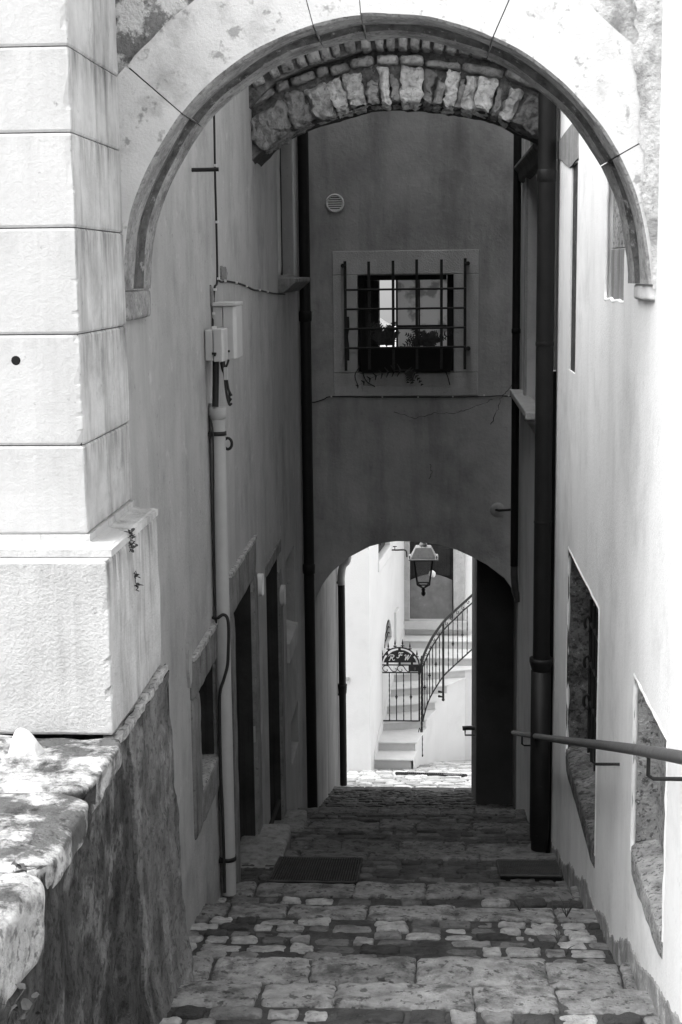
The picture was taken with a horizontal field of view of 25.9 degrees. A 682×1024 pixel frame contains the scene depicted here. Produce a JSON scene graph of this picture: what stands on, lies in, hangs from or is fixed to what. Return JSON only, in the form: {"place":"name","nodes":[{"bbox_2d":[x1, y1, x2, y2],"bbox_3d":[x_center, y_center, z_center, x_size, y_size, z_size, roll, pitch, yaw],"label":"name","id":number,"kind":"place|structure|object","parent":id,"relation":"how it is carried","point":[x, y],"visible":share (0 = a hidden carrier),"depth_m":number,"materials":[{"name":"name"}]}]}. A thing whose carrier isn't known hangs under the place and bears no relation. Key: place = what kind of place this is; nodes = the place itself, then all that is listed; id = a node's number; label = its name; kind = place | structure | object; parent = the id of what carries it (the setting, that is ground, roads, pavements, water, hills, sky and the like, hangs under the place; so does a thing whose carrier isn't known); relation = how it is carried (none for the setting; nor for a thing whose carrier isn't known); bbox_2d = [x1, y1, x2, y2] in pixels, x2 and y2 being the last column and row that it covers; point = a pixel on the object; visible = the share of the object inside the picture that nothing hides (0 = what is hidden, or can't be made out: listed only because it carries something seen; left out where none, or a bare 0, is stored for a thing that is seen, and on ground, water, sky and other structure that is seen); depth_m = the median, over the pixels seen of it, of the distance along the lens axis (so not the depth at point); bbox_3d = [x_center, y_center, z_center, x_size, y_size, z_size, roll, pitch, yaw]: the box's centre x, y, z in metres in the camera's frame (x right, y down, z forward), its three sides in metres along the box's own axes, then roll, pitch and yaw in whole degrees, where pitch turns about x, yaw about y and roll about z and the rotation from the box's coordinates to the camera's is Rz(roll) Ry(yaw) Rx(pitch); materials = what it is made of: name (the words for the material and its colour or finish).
{"place":"outdoors","nodes":[
{"label":"outdoors","id":0,"kind":"place"},
{"bbox_2d":[378,280,395,325],"label":"sky","id":1,"kind":"structure","parent":0,"point":[386,295],"materials":[{"name":"white"}]},
{"bbox_2d":[343,760,470,788],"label":"courtyard paving","id":2,"kind":"structure","parent":0,"point":[376,778],"depth_m":25.72,"materials":[{"name":"white stone"}]},
{"bbox_2d":[326,566,342,792],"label":"courtyard house","id":3,"kind":"structure","parent":2,"relation":"on","point":[332,679],"depth_m":21.52,"materials":[{"name":"paint"}]},
{"bbox_2d":[337,556,350,785],"bbox_3d":[0.053,2.221,22.690,0.253,4.103,0.144,0,9,3],"label":"downpipe","id":4,"kind":"object","parent":3,"relation":"attached to","point":[342,688],"visible":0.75,"depth_m":22.69,"materials":[{"name":"metal"}]},
{"bbox_2d":[345,541,471,771],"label":"white house","id":5,"kind":"structure","parent":2,"relation":"on","point":[385,600],"depth_m":28.34,"materials":[{"name":"paint"}]},
{"bbox_2d":[392,546,407,556],"bbox_3d":[1.171,0.791,29.518,0.318,0.221,0.034,1,9,8],"label":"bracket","id":6,"kind":"object","parent":5,"relation":"attached to","point":[394,549],"depth_m":29.50,"materials":[{"name":"black metal"}]},
{"bbox_2d":[382,639,419,721],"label":"iron gate","id":7,"kind":"structure","parent":5,"relation":"attached to","point":[399,656],"depth_m":28.40,"materials":[{"name":"black metal"}]},
{"bbox_2d":[410,541,452,618],"bbox_3d":[1.935,1.163,31.642,0.926,2.300,0.140,0,9,3],"label":"door","id":8,"kind":"structure","parent":5,"relation":"in","point":[437,603],"depth_m":31.67,"materials":[{"name":"grey wood"}]},
{"bbox_2d":[374,625,471,769],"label":"staircase","id":9,"kind":"structure","parent":2,"relation":"on","point":[398,745],"depth_m":29.88,"materials":[{"name":"stone"}]},
{"bbox_2d":[418,594,471,756],"bbox_3d":[2.069,3.148,29.312,0.243,2.907,2.226,6,11,34],"label":"stair railing","id":10,"kind":"object","parent":9,"relation":"on","point":[422,663],"visible":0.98,"depth_m":29.07,"materials":[{"name":"black metal"}]},
{"bbox_2d":[395,772,466,776],"bbox_3d":[1.593,4.695,26.304,1.374,0.235,0.316,2,10,17],"label":"drain grate","id":11,"kind":"object","parent":2,"relation":"on","point":[427,774],"visible":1,"depth_m":26.27,"materials":[{"name":"black metal"}]},
{"bbox_2d":[160,786,659,1023],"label":"steps","id":12,"kind":"structure","parent":0,"point":[424,920],"depth_m":8.88,"materials":[{"name":"stone"}]},
{"bbox_2d":[0,663,169,1023],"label":"parapet wall","id":13,"kind":"structure","parent":12,"relation":"on","point":[70,952],"depth_m":5.54,"materials":[{"name":"grey stone"}]},
{"bbox_2d":[0,982,40,1023],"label":"weed","id":14,"kind":"object","parent":13,"relation":"on","point":[26,1004],"visible":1,"depth_m":4.04,"materials":[{"name":"grey plant"}]},
{"bbox_2d":[6,727,43,756],"bbox_3d":[-1.256,0.925,5.923,0.157,0.132,0.100,0,9,3],"label":"stone","id":15,"kind":"object","parent":13,"relation":"on","point":[23,743],"visible":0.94,"depth_m":5.89,"materials":[{"name":"white stone"}]},
{"bbox_2d":[10,860,47,869],"bbox_3d":[-1.022,1.151,4.704,0.145,0.061,0.180,2,10,14],"label":"weed","id":16,"kind":"object","parent":13,"relation":"on","point":[22,865],"visible":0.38,"depth_m":4.75,"materials":[{"name":"grey plant"}]},
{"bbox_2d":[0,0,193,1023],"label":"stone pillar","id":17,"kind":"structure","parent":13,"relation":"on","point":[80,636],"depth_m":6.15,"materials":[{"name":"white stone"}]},
{"bbox_2d":[124,528,137,552],"bbox_3d":[-0.923,0.120,6.479,0.073,0.120,0.144,0,9,3],"label":"weed","id":18,"kind":"object","parent":17,"relation":"on","point":[132,536],"visible":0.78,"depth_m":6.46,"materials":[{"name":"grey plant"}]},
{"bbox_2d":[134,571,140,591],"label":"weed","id":19,"kind":"object","parent":17,"relation":"on","point":[135,576],"visible":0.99,"depth_m":6.56,"materials":[{"name":"grey plant"}]},
{"bbox_2d":[115,0,662,320],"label":"stone arch","id":20,"kind":"structure","parent":17,"relation":"on","point":[189,69],"depth_m":6.80,"materials":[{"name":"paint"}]},
{"bbox_2d":[124,86,310,931],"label":"plaster house","id":21,"kind":"structure","parent":12,"relation":"on","point":[170,381],"depth_m":10.93,"materials":[{"name":"paint"}]},
{"bbox_2d":[190,620,218,840],"bbox_3d":[-0.938,1.379,9.745,0.182,1.189,1.277,0,9,3],"label":"window frame","id":22,"kind":"structure","parent":21,"relation":"in","point":[204,655],"depth_m":9.36,"materials":[{"name":"stone"}]},
{"bbox_2d":[191,167,218,171],"bbox_3d":[-0.849,-2.115,9.144,0.188,0.026,0.026,0,9,3],"label":"iron peg","id":23,"kind":"object","parent":21,"relation":"attached to","point":[213,169],"visible":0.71,"depth_m":9.13,"materials":[{"name":"black metal"}]},
{"bbox_2d":[208,415,217,627],"bbox_3d":[-0.853,0.071,9.874,0.046,1.434,0.018,7,12,40],"label":"wall cable","id":24,"kind":"object","parent":21,"relation":"attached to","point":[214,522],"depth_m":9.87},
{"bbox_2d":[212,115,219,325],"bbox_3d":[-0.859,-2.077,9.995,0.024,1.688,0.346,0,9,3],"label":"wall cable","id":25,"kind":"object","parent":21,"relation":"attached to","point":[216,227],"depth_m":10.11,"materials":[{"name":"black rubber"}]},
{"bbox_2d":[205,326,227,361],"bbox_3d":[-0.821,-1.111,9.755,0.121,0.228,0.249,0,9,3],"label":"junction box","id":26,"kind":"object","parent":21,"relation":"attached to","point":[216,344],"visible":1,"depth_m":9.65,"materials":[{"name":"grey plastic"}]},
{"bbox_2d":[212,359,231,406],"bbox_3d":[-0.778,-0.847,9.741,0.145,0.312,0.073,6,11,35],"label":"cable bundle","id":27,"kind":"object","parent":26,"relation":"hanging from","point":[215,383],"visible":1,"depth_m":9.73,"materials":[{"name":"plastic"}]},
{"bbox_2d":[212,613,229,892],"bbox_3d":[-0.802,1.662,10.081,0.138,2.003,0.067,7,12,40],"label":"wall cable","id":28,"kind":"object","parent":21,"relation":"attached to","point":[220,742],"depth_m":10.11,"materials":[{"name":"black rubber"}]},
{"bbox_2d":[208,403,235,895],"bbox_3d":[-0.806,0.976,10.104,0.122,3.440,0.140,0,9,3],"label":"conduit pipe","id":29,"kind":"object","parent":21,"relation":"attached to","point":[217,415],"visible":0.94,"depth_m":10.03,"materials":[{"name":"grey plastic"}]},
{"bbox_2d":[212,301,242,358],"bbox_3d":[-0.776,-1.250,10.159,0.170,0.380,0.390,0,9,3],"label":"meter box","id":30,"kind":"object","parent":21,"relation":"attached to","point":[228,315],"visible":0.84,"depth_m":9.98,"materials":[{"name":"grey plastic"}]},
{"bbox_2d":[226,437,232,450],"bbox_3d":[-0.799,-0.465,10.070,0.134,0.096,0.020,0,9,3],"label":"wall ring","id":31,"kind":"object","parent":21,"relation":"attached to","point":[231,443],"depth_m":10.06,"materials":[{"name":"black metal"}]},
{"bbox_2d":[218,280,284,294],"bbox_3d":[-0.705,-1.902,12.589,0.025,0.190,4.830,0,9,3],"label":"wall cable","id":32,"kind":"object","parent":21,"relation":"attached to","point":[235,282],"depth_m":11.76,"materials":[{"name":"black rubber"}]},
{"bbox_2d":[257,573,263,595],"bbox_3d":[-0.687,0.620,12.621,0.048,0.190,0.152,0,9,3],"label":"number plate","id":33,"kind":"object","parent":21,"relation":"attached to","point":[260,576],"visible":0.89,"depth_m":12.56,"materials":[{"name":"white ceramic"}]},
{"bbox_2d":[269,799,280,823],"bbox_3d":[-0.632,2.839,13.696,0.045,0.145,1.204,0,9,3],"label":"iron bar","id":34,"kind":"object","parent":21,"relation":"attached to","point":[275,810],"visible":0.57,"depth_m":13.88,"materials":[{"name":"black metal"}]},
{"bbox_2d":[280,585,285,605],"bbox_3d":[-0.573,0.817,14.539,0.048,0.200,0.160,0,9,3],"label":"number plate","id":35,"kind":"object","parent":21,"relation":"attached to","point":[282,595],"visible":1,"depth_m":14.47,"materials":[{"name":"plastic"}]},
{"bbox_2d":[297,133,317,807],"bbox_3d":[-0.389,-1.019,16.858,0.143,9.400,0.143,0,9,3],"label":"drainpipe","id":36,"kind":"object","parent":21,"relation":"attached to","point":[305,316],"visible":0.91,"depth_m":16.90,"materials":[{"name":"black metal"}]},
{"bbox_2d":[240,823,290,868],"bbox_3d":[-0.685,3.135,12.024,0.414,0.578,1.947,0,9,3],"label":"doorstep","id":37,"kind":"object","parent":12,"relation":"on","point":[268,846],"visible":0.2,"depth_m":12.37,"materials":[{"name":"stone"}]},
{"bbox_2d":[274,809,306,831],"bbox_3d":[-0.561,3.389,14.441,0.375,0.497,1.537,0,9,3],"label":"doorstep","id":38,"kind":"object","parent":12,"relation":"on","point":[295,819],"visible":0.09,"depth_m":14.81,"materials":[{"name":"stone"}]},
{"bbox_2d":[267,856,362,884],"bbox_3d":[-0.191,2.849,11.660,0.694,0.259,0.884,0,9,3],"label":"drain cover","id":39,"kind":"object","parent":12,"relation":"on","point":[327,870],"visible":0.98,"depth_m":11.63,"materials":[{"name":"metal"}]},
{"bbox_2d":[308,111,520,809],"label":"bridge house","id":40,"kind":"structure","parent":12,"relation":"on","point":[428,191],"depth_m":17.34,"materials":[{"name":"paint"}]},
{"bbox_2d":[325,194,343,212],"bbox_3d":[-0.071,-3.561,17.075,0.218,0.218,0.036,0,9,3],"label":"air vent","id":41,"kind":"object","parent":40,"relation":"attached to","point":[334,203],"visible":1,"depth_m":17.07,"materials":[{"name":"grey plastic"}]},
{"bbox_2d":[358,348,452,371],"bbox_3d":[0.758,-1.785,17.319,1.096,0.279,0.289,0,9,3],"label":"planter","id":42,"kind":"object","parent":40,"relation":"on","point":[428,359],"visible":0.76,"depth_m":17.19,"materials":[{"name":"black plastic"}]},
{"bbox_2d":[366,322,399,346],"bbox_3d":[0.493,-2.082,17.256,0.404,0.312,0.041,0,9,3],"label":"fern","id":43,"kind":"object","parent":42,"relation":"on","point":[382,337],"visible":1,"depth_m":17.24,"materials":[{"name":"black plant"}]},
{"bbox_2d":[356,364,422,387],"bbox_3d":[0.562,-1.581,17.216,0.795,0.287,0.022,0,9,3],"label":"trailing plant","id":44,"kind":"object","parent":42,"relation":"hanging from","point":[409,373],"visible":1,"depth_m":17.20,"materials":[{"name":"black plant"}]},
{"bbox_2d":[354,367,449,386],"bbox_3d":[0.715,-1.636,17.260,1.118,0.354,0.012,0,9,3],"label":"dry stem","id":45,"kind":"object","parent":42,"relation":"on","point":[374,386],"visible":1,"depth_m":17.29,"materials":[{"name":"black plant"}]},
{"bbox_2d":[400,326,452,346],"bbox_3d":[0.996,-2.032,17.232,0.622,0.278,0.031,0,9,3],"label":"fern","id":46,"kind":"object","parent":42,"relation":"on","point":[431,338],"visible":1,"depth_m":17.23,"materials":[{"name":"black plant"}]},
{"bbox_2d":[358,275,452,370],"bbox_3d":[0.769,-2.185,17.508,1.191,1.271,0.052,0,9,3],"label":"window frame","id":47,"kind":"structure","parent":40,"relation":"in","point":[362,283],"depth_m":17.45,"materials":[{"name":"wood"}]},
{"bbox_2d":[341,258,470,370],"bbox_3d":[0.751,-2.283,17.137,1.494,1.276,0.190,0,9,3],"label":"window grille","id":48,"kind":"object","parent":40,"relation":"attached to","point":[416,308],"depth_m":17.06,"materials":[{"name":"black metal"}]},
{"bbox_2d":[312,395,510,402],"bbox_3d":[0.827,-1.331,17.379,2.464,0.084,0.024,0,9,3],"label":"wall cable","id":49,"kind":"object","parent":40,"relation":"attached to","point":[413,397],"depth_m":17.37,"materials":[{"name":"black rubber"}]},
{"bbox_2d":[408,542,437,595],"bbox_3d":[1.112,0.548,20.021,0.407,1.344,1.004,0,9,3],"label":"street lantern","id":50,"kind":"object","parent":40,"relation":"attached to","point":[422,551],"visible":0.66,"depth_m":20.21,"materials":[{"name":"metal"}]},
{"bbox_2d":[495,508,510,511],"bbox_3d":[1.941,-0.028,17.513,0.237,0.043,0.073,0,9,3],"label":"iron hook","id":51,"kind":"object","parent":40,"relation":"attached to","point":[500,510],"visible":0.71,"depth_m":17.48,"materials":[{"name":"black metal"}]},
{"bbox_2d":[471,557,513,804],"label":"side pier","id":52,"kind":"structure","parent":12,"relation":"on","point":[492,681],"depth_m":18.75,"materials":[{"name":"paint"}]},
{"bbox_2d":[462,726,474,735],"bbox_3d":[1.714,2.891,19.555,0.223,0.137,0.060,0,9,3],"label":"rail end","id":53,"kind":"object","parent":52,"relation":"attached to","point":[464,728],"visible":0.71,"depth_m":19.53,"materials":[{"name":"black metal"}]},
{"bbox_2d":[507,897,527,910],"bbox_3d":[1.126,2.501,9.460,0.137,0.097,0.056,-4,10,-20],"label":"grass tuft","id":54,"kind":"object","parent":12,"relation":"on","point":[518,904],"visible":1,"depth_m":9.46,"materials":[{"name":"grey plant"}]},
{"bbox_2d":[496,859,562,881],"bbox_3d":[1.485,2.852,11.713,0.494,0.201,0.584,0,9,3],"label":"drain cover","id":55,"kind":"object","parent":12,"relation":"on","point":[535,870],"visible":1,"depth_m":11.64,"materials":[{"name":"metal"}]},
{"bbox_2d":[552,929,564,942],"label":"grass tuft","id":56,"kind":"object","parent":12,"relation":"on","point":[557,938],"visible":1,"depth_m":8.36,"materials":[{"name":"grey plant"}]},
{"bbox_2d":[552,896,579,916],"bbox_3d":[1.397,2.466,9.226,0.177,0.123,0.114,0,9,3],"label":"grass tuft","id":57,"kind":"object","parent":12,"relation":"on","point":[570,908],"visible":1,"depth_m":9.23,"materials":[{"name":"grey plant"}]},
{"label":"ground","id":58,"kind":"structure","parent":0,"visible":0},
{"bbox_2d":[380,318,395,346],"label":"house","id":59,"kind":"structure","parent":58,"relation":"on","point":[384,323],"depth_m":49.20,"materials":[{"name":"white paint"}]},
{"bbox_2d":[510,0,681,1023],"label":"plaster house","id":60,"kind":"structure","parent":58,"relation":"on","point":[616,841],"depth_m":8.42,"materials":[{"name":"paint"}]},
{"bbox_2d":[249,37,537,166],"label":"rubble arch","id":61,"kind":"structure","parent":60,"relation":"attached to","point":[296,97],"depth_m":12.09,"materials":[{"name":"stone"}]},
{"bbox_2d":[510,135,521,602],"bbox_3d":[1.992,-2.415,16.641,0.146,7.027,0.104,0,9,3],"label":"drainpipe","id":62,"kind":"object","parent":60,"relation":"attached to","point":[516,270],"visible":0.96,"depth_m":16.73,"materials":[{"name":"black metal"}]},
{"bbox_2d":[529,91,556,851],"bbox_3d":[1.663,-1.111,12.103,0.200,8.135,0.200,0,9,3],"label":"drainpipe","id":63,"kind":"object","parent":60,"relation":"attached to","point":[541,660],"visible":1,"depth_m":12.18,"materials":[{"name":"black metal"}]},
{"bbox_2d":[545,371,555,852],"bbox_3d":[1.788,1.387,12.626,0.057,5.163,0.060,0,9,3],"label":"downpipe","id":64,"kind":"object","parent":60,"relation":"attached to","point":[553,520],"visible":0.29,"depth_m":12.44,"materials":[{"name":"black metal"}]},
{"bbox_2d":[553,107,559,369],"bbox_3d":[1.739,-3.059,11.902,0.034,3.826,0.036,0,9,3],"label":"conduit pipe","id":65,"kind":"object","parent":60,"relation":"attached to","point":[556,243],"visible":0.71,"depth_m":12.03,"materials":[{"name":"grey plastic"}]},
{"bbox_2d":[582,599,597,771],"bbox_3d":[1.793,1.350,10.316,0.073,1.180,1.528,0,9,3],"label":"window grille","id":66,"kind":"object","parent":60,"relation":"attached to","point":[592,657],"depth_m":10.87,"materials":[{"name":"black metal"}]},
{"bbox_2d":[511,730,681,780],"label":"handrail","id":67,"kind":"object","parent":60,"relation":"attached to","point":[662,754],"visible":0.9,"depth_m":6.82,"materials":[{"name":"black metal"}]}
]}

